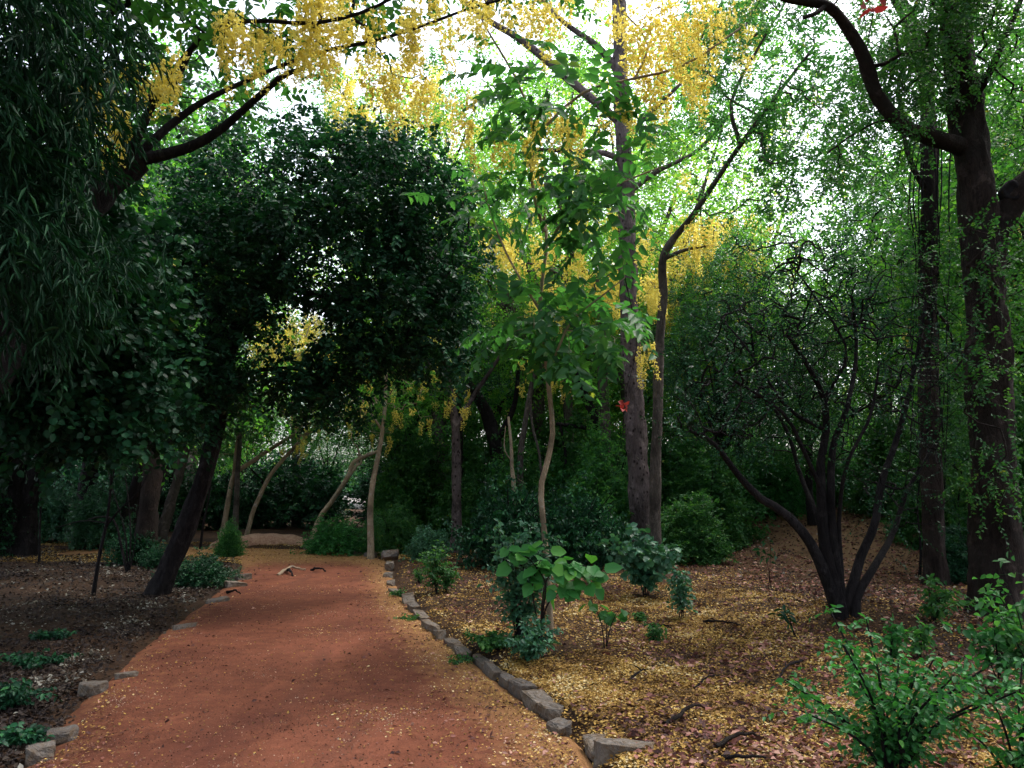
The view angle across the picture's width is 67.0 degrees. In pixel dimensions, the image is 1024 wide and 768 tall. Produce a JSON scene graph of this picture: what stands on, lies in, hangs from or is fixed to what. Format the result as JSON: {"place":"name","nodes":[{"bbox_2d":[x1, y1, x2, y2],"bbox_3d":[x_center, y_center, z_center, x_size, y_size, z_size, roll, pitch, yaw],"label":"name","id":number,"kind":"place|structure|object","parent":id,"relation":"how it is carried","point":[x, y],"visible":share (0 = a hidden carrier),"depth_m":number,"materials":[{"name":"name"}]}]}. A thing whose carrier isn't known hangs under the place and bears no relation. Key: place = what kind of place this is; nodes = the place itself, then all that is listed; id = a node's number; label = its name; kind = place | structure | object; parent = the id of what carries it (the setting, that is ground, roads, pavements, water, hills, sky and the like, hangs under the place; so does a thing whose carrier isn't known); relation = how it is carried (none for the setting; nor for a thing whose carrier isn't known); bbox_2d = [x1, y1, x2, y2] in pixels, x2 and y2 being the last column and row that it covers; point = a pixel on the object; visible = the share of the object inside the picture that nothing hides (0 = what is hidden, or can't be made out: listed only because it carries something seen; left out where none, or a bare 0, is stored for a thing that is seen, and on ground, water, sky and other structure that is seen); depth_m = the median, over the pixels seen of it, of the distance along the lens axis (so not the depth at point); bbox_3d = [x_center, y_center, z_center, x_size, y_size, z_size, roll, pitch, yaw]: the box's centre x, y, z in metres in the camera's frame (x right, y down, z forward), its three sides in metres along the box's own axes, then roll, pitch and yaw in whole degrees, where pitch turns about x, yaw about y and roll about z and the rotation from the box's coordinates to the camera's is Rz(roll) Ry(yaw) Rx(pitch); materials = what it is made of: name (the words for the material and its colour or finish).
{"place":"outdoors","nodes":[
{"label":"outdoors","id":0,"kind":"place"},
{"bbox_2d":[34,547,581,767],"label":"petals on path","id":1,"kind":"structure","parent":0,"point":[533,737],"depth_m":5.40,"materials":[{"name":"plant"}]},
{"bbox_2d":[25,547,592,767],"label":"path","id":2,"kind":"structure","parent":0,"point":[317,602],"depth_m":5.61,"materials":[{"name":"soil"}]},
{"bbox_2d":[34,553,583,767],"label":"leaf bits on path","id":3,"kind":"object","parent":2,"relation":"on","point":[412,723],"visible":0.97,"depth_m":5.12,"materials":[{"name":"plant"}]},
{"bbox_2d":[0,504,1023,767],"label":"ground","id":4,"kind":"structure","parent":0,"point":[782,536],"depth_m":8.22,"materials":[{"name":"soil"}]},
{"bbox_2d":[0,721,54,747],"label":"undergrowth plant","id":5,"kind":"object","parent":4,"relation":"on","point":[15,734],"visible":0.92,"depth_m":4.46,"materials":[{"name":"green plant"}]},
{"bbox_2d":[10,448,46,556],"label":"dark tree","id":6,"kind":"object","parent":4,"relation":"on","point":[25,543],"visible":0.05,"depth_m":16.63,"materials":[{"name":"brown plant"}]},
{"bbox_2d":[0,677,62,709],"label":"undergrowth plant","id":7,"kind":"object","parent":4,"relation":"on","point":[15,693],"visible":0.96,"depth_m":5.22,"materials":[{"name":"green plant"}]},
{"bbox_2d":[0,648,82,669],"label":"undergrowth plant","id":8,"kind":"object","parent":4,"relation":"on","point":[26,660],"visible":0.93,"depth_m":6.34,"materials":[{"name":"green plant"}]},
{"bbox_2d":[38,468,77,542],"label":"bush","id":9,"kind":"object","parent":4,"relation":"on","point":[53,515],"visible":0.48,"depth_m":19.40,"materials":[{"name":"green plant"}]},
{"bbox_2d":[0,0,181,436],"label":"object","id":10,"kind":"object","parent":4,"relation":"on","point":[29,226],"visible":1,"depth_m":4.83,"materials":[{"name":"green plant"}]},
{"bbox_2d":[62,473,136,550],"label":"bush","id":11,"kind":"object","parent":4,"relation":"on","point":[86,533],"visible":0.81,"depth_m":18.34,"materials":[{"name":"green plant"}]},
{"bbox_2d":[4,45,203,540],"bbox_3d":[-10.928,-2.200,17.222,8.734,12.488,8.346,-7,-11,44],"label":"background tree","id":12,"kind":"object","parent":4,"relation":"on","point":[15,490],"visible":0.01,"depth_m":16.58,"materials":[{"name":"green plant"}]},
{"bbox_2d":[55,455,152,595],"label":"bare sapling","id":13,"kind":"object","parent":4,"relation":"on","point":[97,567],"visible":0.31,"depth_m":10.63,"materials":[{"name":"brown plant"}]},
{"bbox_2d":[0,0,221,506],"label":"climber covered tree","id":14,"kind":"object","parent":4,"relation":"on","point":[104,409],"visible":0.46,"depth_m":7.72,"materials":[{"name":"green plant"}]},
{"bbox_2d":[101,515,164,566],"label":"bush","id":15,"kind":"object","parent":4,"relation":"on","point":[117,554],"visible":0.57,"depth_m":14.42,"materials":[{"name":"green plant"}]},
{"bbox_2d":[104,456,206,531],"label":"bush","id":16,"kind":"object","parent":4,"relation":"on","point":[182,493],"visible":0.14,"depth_m":23.15,"materials":[{"name":"green plant"}]},
{"bbox_2d":[150,544,246,588],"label":"bush","id":17,"kind":"object","parent":4,"relation":"on","point":[209,570],"visible":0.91,"depth_m":11.56,"materials":[{"name":"green plant"}]},
{"bbox_2d":[61,25,336,564],"bbox_3d":[-7.343,-2.062,15.258,7.934,11.824,9.359,2,-8,-15],"label":"background tree","id":18,"kind":"object","parent":4,"relation":"on","point":[148,517],"visible":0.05,"depth_m":14.70,"materials":[{"name":"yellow plant"}]},
{"bbox_2d":[158,366,249,542],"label":"leaning tree","id":19,"kind":"object","parent":4,"relation":"on","point":[165,521],"visible":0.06,"depth_m":19.84,"materials":[{"name":"brown plant"}]},
{"bbox_2d":[173,451,265,529],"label":"bush","id":20,"kind":"object","parent":4,"relation":"on","point":[216,505],"visible":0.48,"depth_m":23.99,"materials":[{"name":"green plant"}]},
{"bbox_2d":[210,516,249,556],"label":"bush","id":21,"kind":"object","parent":4,"relation":"on","point":[229,541],"visible":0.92,"depth_m":16.57,"materials":[{"name":"green plant"}]},
{"bbox_2d":[176,381,300,536],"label":"pale tree","id":22,"kind":"object","parent":4,"relation":"on","point":[231,484],"visible":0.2,"depth_m":20.46,"materials":[{"name":"green plant"}]},
{"bbox_2d":[200,396,287,530],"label":"pale tree","id":23,"kind":"object","parent":4,"relation":"on","point":[237,482],"visible":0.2,"depth_m":20.19,"materials":[{"name":"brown plant"}]},
{"bbox_2d":[209,533,307,547],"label":"earth bank","id":24,"kind":"structure","parent":4,"relation":"on","point":[269,538],"depth_m":19.14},
{"bbox_2d":[203,439,358,530],"bbox_3d":[-7.691,3.545,25.844,5.927,4.031,4.857,-2,-8,13],"label":"bush","id":25,"kind":"object","parent":4,"relation":"on","point":[315,493],"visible":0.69,"depth_m":24.90,"materials":[{"name":"green plant"}]},
{"bbox_2d":[223,310,341,535],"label":"golden shower tree","id":26,"kind":"object","parent":4,"relation":"on","point":[304,435],"visible":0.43,"depth_m":20.57,"materials":[{"name":"yellow plant"}]},
{"bbox_2d":[0,0,601,397],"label":"golden shower tree","id":27,"kind":"object","parent":4,"relation":"on","point":[263,42],"visible":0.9,"depth_m":7.34,"materials":[{"name":"yellow plant"}]},
{"bbox_2d":[99,103,507,594],"bbox_3d":[-3.154,-0.553,10.898,6.210,7.282,4.436,0,-8,0],"label":"overhanging tree","id":28,"kind":"object","parent":4,"relation":"on","point":[266,234],"visible":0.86,"depth_m":10.39,"materials":[{"name":"green plant"}]},
{"bbox_2d":[284,412,370,494],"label":"background tree","id":29,"kind":"object","parent":4,"relation":"on","point":[322,456],"visible":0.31,"depth_m":34.65,"materials":[{"name":"green plant"}]},
{"bbox_2d":[290,513,374,555],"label":"bush","id":30,"kind":"object","parent":4,"relation":"on","point":[344,536],"visible":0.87,"depth_m":16.97,"materials":[{"name":"green plant"}]},
{"bbox_2d":[203,56,481,498],"bbox_3d":[-4.200,-2.542,18.883,6.802,12.976,3.928,-2,-8,12],"label":"golden shower tree","id":31,"kind":"object","parent":4,"relation":"on","point":[349,87],"visible":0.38,"depth_m":18.88,"materials":[{"name":"yellow plant"}]},
{"bbox_2d":[310,409,403,538],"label":"leaning pale tree","id":32,"kind":"object","parent":4,"relation":"on","point":[350,472],"visible":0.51,"depth_m":19.19,"materials":[{"name":"brown plant"}]},
{"bbox_2d":[286,311,469,558],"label":"golden shower tree","id":33,"kind":"object","parent":4,"relation":"on","point":[382,411],"visible":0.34,"depth_m":16.27,"materials":[{"name":"green plant"}]},
{"bbox_2d":[355,496,422,555],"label":"bush","id":34,"kind":"object","parent":4,"relation":"on","point":[390,534],"visible":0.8,"depth_m":16.61,"materials":[{"name":"green plant"}]},
{"bbox_2d":[343,439,450,526],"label":"bush","id":35,"kind":"object","parent":4,"relation":"on","point":[363,492],"visible":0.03,"depth_m":26.75,"materials":[{"name":"green plant"}]},
{"bbox_2d":[363,405,451,542],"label":"bush","id":36,"kind":"object","parent":4,"relation":"on","point":[407,475],"visible":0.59,"depth_m":19.40,"materials":[{"name":"green plant"}]},
{"bbox_2d":[305,271,525,475],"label":"background tree","id":37,"kind":"object","parent":4,"relation":"on","point":[360,444],"visible":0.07,"depth_m":23.44,"materials":[{"name":"green plant"}]},
{"bbox_2d":[398,522,450,561],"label":"bush","id":38,"kind":"object","parent":4,"relation":"on","point":[420,543],"visible":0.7,"depth_m":14.80,"materials":[{"name":"green plant"}]},
{"bbox_2d":[256,55,599,517],"bbox_3d":[-2.355,-2.658,22.548,10.631,14.578,10.625,-1,-8,8],"label":"background tree","id":39,"kind":"object","parent":4,"relation":"on","point":[433,417],"visible":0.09,"depth_m":21.44,"materials":[{"name":"green plant"}]},
{"bbox_2d":[412,540,455,593],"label":"leafy sapling","id":40,"kind":"object","parent":4,"relation":"on","point":[433,576],"visible":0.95,"depth_m":10.38,"materials":[{"name":"green plant"}]},
{"bbox_2d":[382,280,535,553],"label":"brown forked tree","id":41,"kind":"object","parent":4,"relation":"on","point":[456,420],"visible":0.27,"depth_m":16.52,"materials":[{"name":"green plant"}]},
{"bbox_2d":[347,248,576,482],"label":"background tree","id":42,"kind":"object","parent":4,"relation":"on","point":[499,407],"visible":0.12,"depth_m":20.83,"materials":[{"name":"green plant"}]},
{"bbox_2d":[449,456,498,549],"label":"bush","id":43,"kind":"object","parent":4,"relation":"on","point":[473,499],"visible":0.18,"depth_m":17.43,"materials":[{"name":"green plant"}]},
{"bbox_2d":[426,405,526,548],"bbox_3d":[-0.618,2.399,18.349,2.713,3.807,2.419,-1,-8,4],"label":"bush","id":44,"kind":"object","parent":4,"relation":"on","point":[470,452],"visible":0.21,"depth_m":18.06,"materials":[{"name":"green plant"}]},
{"bbox_2d":[423,320,543,481],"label":"dark curved tree","id":45,"kind":"object","parent":4,"relation":"on","point":[490,424],"visible":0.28,"depth_m":17.95,"materials":[{"name":"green plant"}]},
{"bbox_2d":[438,454,560,570],"bbox_3d":[-0.091,2.484,14.066,2.239,2.478,2.732,-2,-8,15],"label":"bush","id":46,"kind":"object","parent":4,"relation":"on","point":[506,513],"visible":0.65,"depth_m":13.71,"materials":[{"name":"green plant"}]},
{"bbox_2d":[0,506,1023,767],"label":"dull leaves","id":47,"kind":"object","parent":4,"relation":"on","point":[22,712],"visible":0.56,"depth_m":8.54,"materials":[{"name":"plant"}]},
{"bbox_2d":[0,507,1023,767],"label":"fallen petals","id":48,"kind":"object","parent":4,"relation":"on","point":[586,691],"visible":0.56,"depth_m":5.93,"materials":[{"name":"plant"}]},
{"bbox_2d":[464,422,572,549],"bbox_3d":[0.190,2.393,16.838,2.477,3.199,2.943,5,-9,-35],"label":"bush","id":49,"kind":"object","parent":4,"relation":"on","point":[529,477],"visible":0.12,"depth_m":16.72,"materials":[{"name":"green plant"}]},
{"bbox_2d":[477,518,566,637],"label":"leafy sapling","id":50,"kind":"object","parent":4,"relation":"on","point":[513,597],"visible":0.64,"depth_m":7.13,"materials":[{"name":"green plant"}]},
{"bbox_2d":[498,613,563,661],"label":"leafy sapling","id":51,"kind":"object","parent":4,"relation":"on","point":[530,644],"visible":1,"depth_m":6.32,"materials":[{"name":"green plant"}]},
{"bbox_2d":[507,408,576,499],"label":"bush","id":52,"kind":"object","parent":4,"relation":"on","point":[557,444],"visible":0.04,"depth_m":20.41,"materials":[{"name":"green plant"}]},
{"bbox_2d":[380,0,709,462],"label":"background tree","id":53,"kind":"object","parent":4,"relation":"on","point":[536,390],"visible":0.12,"depth_m":20.25,"materials":[{"name":"green plant"}]},
{"bbox_2d":[496,308,610,493],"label":"pale curved tree","id":54,"kind":"object","parent":4,"relation":"on","point":[528,408],"visible":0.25,"depth_m":16.47,"materials":[{"name":"brown plant"}]},
{"bbox_2d":[496,540,622,640],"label":"broad leaved plant","id":55,"kind":"object","parent":4,"relation":"on","point":[562,571],"visible":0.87,"depth_m":6.87,"materials":[{"name":"green plant"}]},
{"bbox_2d":[400,0,740,635],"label":"golden shower sapling","id":56,"kind":"object","parent":4,"relation":"on","point":[541,331],"visible":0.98,"depth_m":7.45,"materials":[{"name":"green plant"}]},
{"bbox_2d":[478,208,668,482],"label":"golden shower tree","id":57,"kind":"object","parent":4,"relation":"on","point":[579,267],"visible":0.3,"depth_m":16.50,"materials":[{"name":"yellow plant"}]},
{"bbox_2d":[529,464,630,570],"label":"bush","id":58,"kind":"object","parent":4,"relation":"on","point":[585,531],"visible":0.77,"depth_m":13.00,"materials":[{"name":"green plant"}]},
{"bbox_2d":[500,274,676,483],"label":"dark bent tree","id":59,"kind":"object","parent":4,"relation":"on","point":[589,408],"visible":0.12,"depth_m":16.99,"materials":[{"name":"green plant"}]},
{"bbox_2d":[529,223,654,469],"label":"ivy covered tree","id":60,"kind":"object","parent":4,"relation":"on","point":[603,416],"visible":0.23,"depth_m":15.86,"materials":[{"name":"green plant"}]},
{"bbox_2d":[406,0,796,542],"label":"spotted trunk tree","id":61,"kind":"object","parent":4,"relation":"on","point":[636,431],"visible":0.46,"depth_m":14.95,"materials":[{"name":"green plant"}]},
{"bbox_2d":[554,424,649,560],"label":"bush","id":62,"kind":"object","parent":4,"relation":"on","point":[602,482],"visible":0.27,"depth_m":14.97,"materials":[{"name":"green plant"}]},
{"bbox_2d":[504,268,704,458],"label":"background tree","id":63,"kind":"object","parent":4,"relation":"on","point":[585,414],"visible":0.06,"depth_m":22.68,"materials":[{"name":"green plant"}]},
{"bbox_2d":[544,407,666,513],"bbox_3d":[1.965,2.296,16.812,3.173,3.619,2.829,-3,-8,22],"label":"bush","id":64,"kind":"object","parent":4,"relation":"on","point":[571,456],"visible":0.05,"depth_m":16.91,"materials":[{"name":"green plant"}]},
{"bbox_2d":[593,737,654,767],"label":"kerb stone","id":65,"kind":"object","parent":4,"relation":"on","point":[605,749],"visible":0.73,"depth_m":4.19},
{"bbox_2d":[439,0,824,447],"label":"background tree","id":66,"kind":"object","parent":4,"relation":"on","point":[672,203],"visible":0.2,"depth_m":19.19,"materials":[{"name":"green plant"}]},
{"bbox_2d":[596,522,683,596],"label":"broad leaved shrub","id":67,"kind":"object","parent":4,"relation":"on","point":[643,563],"visible":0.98,"depth_m":9.74,"materials":[{"name":"green plant"}]},
{"bbox_2d":[559,262,776,457],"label":"background tree","id":68,"kind":"object","parent":4,"relation":"on","point":[620,418],"visible":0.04,"depth_m":22.69,"materials":[{"name":"green plant"}]},
{"bbox_2d":[647,420,710,522],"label":"bush","id":69,"kind":"object","parent":4,"relation":"on","point":[665,468],"visible":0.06,"depth_m":16.97,"materials":[{"name":"green plant"}]},
{"bbox_2d":[663,565,697,617],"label":"seedling","id":70,"kind":"object","parent":4,"relation":"on","point":[681,589],"visible":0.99,"depth_m":8.20,"materials":[{"name":"green plant"}]},
{"bbox_2d":[547,95,836,448],"bbox_3d":[5.640,-2.223,24.450,9.327,14.132,9.322,-2,-8,15],"label":"background tree","id":71,"kind":"object","parent":4,"relation":"on","point":[707,185],"visible":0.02,"depth_m":24.43,"materials":[{"name":"green plant"}]},
{"bbox_2d":[648,489,741,565],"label":"bush","id":72,"kind":"object","parent":4,"relation":"on","point":[695,530],"visible":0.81,"depth_m":13.12,"materials":[{"name":"green plant"}]},
{"bbox_2d":[400,506,1023,767],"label":"dry leaves","id":73,"kind":"object","parent":4,"relation":"on","point":[734,741],"visible":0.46,"depth_m":5.82,"materials":[{"name":"plant"}]},
{"bbox_2d":[615,220,819,480],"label":"background tree","id":74,"kind":"object","parent":4,"relation":"on","point":[685,369],"visible":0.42,"depth_m":16.67,"materials":[{"name":"green plant"}]},
{"bbox_2d":[562,64,872,432],"bbox_3d":[5.728,-2.384,22.680,9.124,13.388,9.119,-6,-9,36],"label":"background tree","id":75,"kind":"object","parent":4,"relation":"on","point":[751,206],"visible":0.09,"depth_m":21.45,"materials":[{"name":"green plant"}]},
{"bbox_2d":[661,429,779,552],"bbox_3d":[3.977,2.247,15.320,2.480,2.750,2.211,-2,-8,18],"label":"bush","id":76,"kind":"object","parent":4,"relation":"on","point":[723,483],"visible":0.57,"depth_m":15.04,"materials":[{"name":"green plant"}]},
{"bbox_2d":[637,212,817,453],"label":"golden shower tree","id":77,"kind":"object","parent":4,"relation":"on","point":[672,262],"visible":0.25,"depth_m":18.21,"materials":[{"name":"yellow plant"}]},
{"bbox_2d":[617,189,874,519],"bbox_3d":[5.481,-0.404,18.311,5.571,7.739,6.571,2,-8,-15],"label":"background tree","id":78,"kind":"object","parent":4,"relation":"on","point":[805,237],"visible":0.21,"depth_m":17.21,"materials":[{"name":"green plant"}]},
{"bbox_2d":[634,0,905,559],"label":"forked limb tree","id":79,"kind":"object","parent":4,"relation":"on","point":[762,116],"visible":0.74,"depth_m":12.10,"materials":[{"name":"green plant"}]},
{"bbox_2d":[728,442,826,523],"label":"bush","id":80,"kind":"object","parent":4,"relation":"on","point":[790,493],"visible":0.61,"depth_m":16.88,"materials":[{"name":"green plant"}]},
{"bbox_2d":[709,289,904,525],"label":"background tree","id":81,"kind":"object","parent":4,"relation":"on","point":[809,441],"visible":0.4,"depth_m":15.70,"materials":[{"name":"green plant"}]},
{"bbox_2d":[629,194,1018,619],"bbox_3d":[3.071,0.203,7.761,3.946,4.355,2.575,0,-8,0],"label":"twiggy shrub","id":82,"kind":"object","parent":4,"relation":"on","point":[826,555],"visible":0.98,"depth_m":7.64,"materials":[{"name":"green plant"}]},
{"bbox_2d":[784,439,863,507],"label":"bush","id":83,"kind":"object","parent":4,"relation":"on","point":[849,476],"visible":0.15,"depth_m":18.34,"materials":[{"name":"green plant"}]},
{"bbox_2d":[753,181,963,461],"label":"background tree","id":84,"kind":"object","parent":4,"relation":"on","point":[878,396],"visible":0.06,"depth_m":19.06,"materials":[{"name":"green plant"}]},
{"bbox_2d":[704,0,1023,620],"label":"brown tree","id":85,"kind":"object","parent":4,"relation":"on","point":[988,223],"visible":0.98,"depth_m":8.06,"materials":[{"name":"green plant"}]},
{"bbox_2d":[837,396,919,522],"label":"bush","id":86,"kind":"object","parent":4,"relation":"on","point":[858,495],"visible":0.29,"depth_m":16.65,"materials":[{"name":"green plant"}]},
{"bbox_2d":[761,604,1023,767],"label":"green plant","id":87,"kind":"object","parent":4,"relation":"on","point":[898,741],"visible":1,"depth_m":3.60,"materials":[{"name":"green plant"}]},
{"bbox_2d":[878,614,914,666],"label":"green plant","id":88,"kind":"object","parent":4,"relation":"on","point":[896,631],"visible":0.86,"depth_m":5.96,"materials":[{"name":"green plant"}]},
{"bbox_2d":[776,1,1023,428],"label":"background tree","id":89,"kind":"object","parent":4,"relation":"on","point":[891,215],"visible":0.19,"depth_m":15.28,"materials":[{"name":"green plant"}]},
{"bbox_2d":[797,100,1023,438],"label":"background tree","id":90,"kind":"object","parent":4,"relation":"on","point":[886,214],"visible":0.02,"depth_m":18.27,"materials":[{"name":"green plant"}]},
{"bbox_2d":[804,0,1023,438],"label":"background tree","id":91,"kind":"object","parent":4,"relation":"on","point":[954,216],"visible":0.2,"depth_m":13.58,"materials":[{"name":"green plant"}]},
{"bbox_2d":[809,0,1020,585],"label":"vine wrapped tree","id":92,"kind":"object","parent":4,"relation":"on","point":[934,560],"visible":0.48,"depth_m":10.87,"materials":[{"name":"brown plant"}]},
{"bbox_2d":[899,616,937,657],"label":"green plant","id":93,"kind":"object","parent":4,"relation":"on","point":[920,633],"visible":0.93,"depth_m":6.19,"materials":[{"name":"green plant"}]},
{"bbox_2d":[880,387,968,550],"bbox_3d":[7.980,1.792,14.478,2.133,3.396,2.392,1,-8,-8],"label":"bush","id":94,"kind":"object","parent":4,"relation":"on","point":[909,530],"visible":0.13,"depth_m":14.32,"materials":[{"name":"green plant"}]},
{"bbox_2d":[917,524,967,585],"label":"bush","id":95,"kind":"object","parent":4,"relation":"on","point":[957,558],"visible":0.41,"depth_m":10.61,"materials":[{"name":"green plant"}]},
{"bbox_2d":[914,573,984,622],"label":"green plant","id":96,"kind":"object","parent":4,"relation":"on","point":[932,609],"visible":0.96,"depth_m":7.22,"materials":[{"name":"green plant"}]},
{"bbox_2d":[922,657,1023,767],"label":"green plant","id":97,"kind":"object","parent":4,"relation":"on","point":[1009,755],"visible":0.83,"depth_m":3.57,"materials":[{"name":"green plant"}]},
{"bbox_2d":[930,590,1023,680],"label":"green plant","id":98,"kind":"object","parent":4,"relation":"on","point":[976,637],"visible":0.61,"depth_m":5.53,"materials":[{"name":"green plant"}]},
{"bbox_2d":[941,374,1023,548],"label":"bush","id":99,"kind":"object","parent":4,"relation":"on","point":[1019,403],"visible":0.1,"depth_m":11.75,"materials":[{"name":"green plant"}]},
{"bbox_2d":[972,552,1023,677],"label":"green plant","id":100,"kind":"object","parent":4,"relation":"on","point":[1013,641],"visible":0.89,"depth_m":5.36,"materials":[{"name":"green plant"}]},
{"bbox_2d":[1,0,1023,469],"label":"sky","id":101,"kind":"structure","parent":0,"point":[390,47],"materials":[{"name":"white"}]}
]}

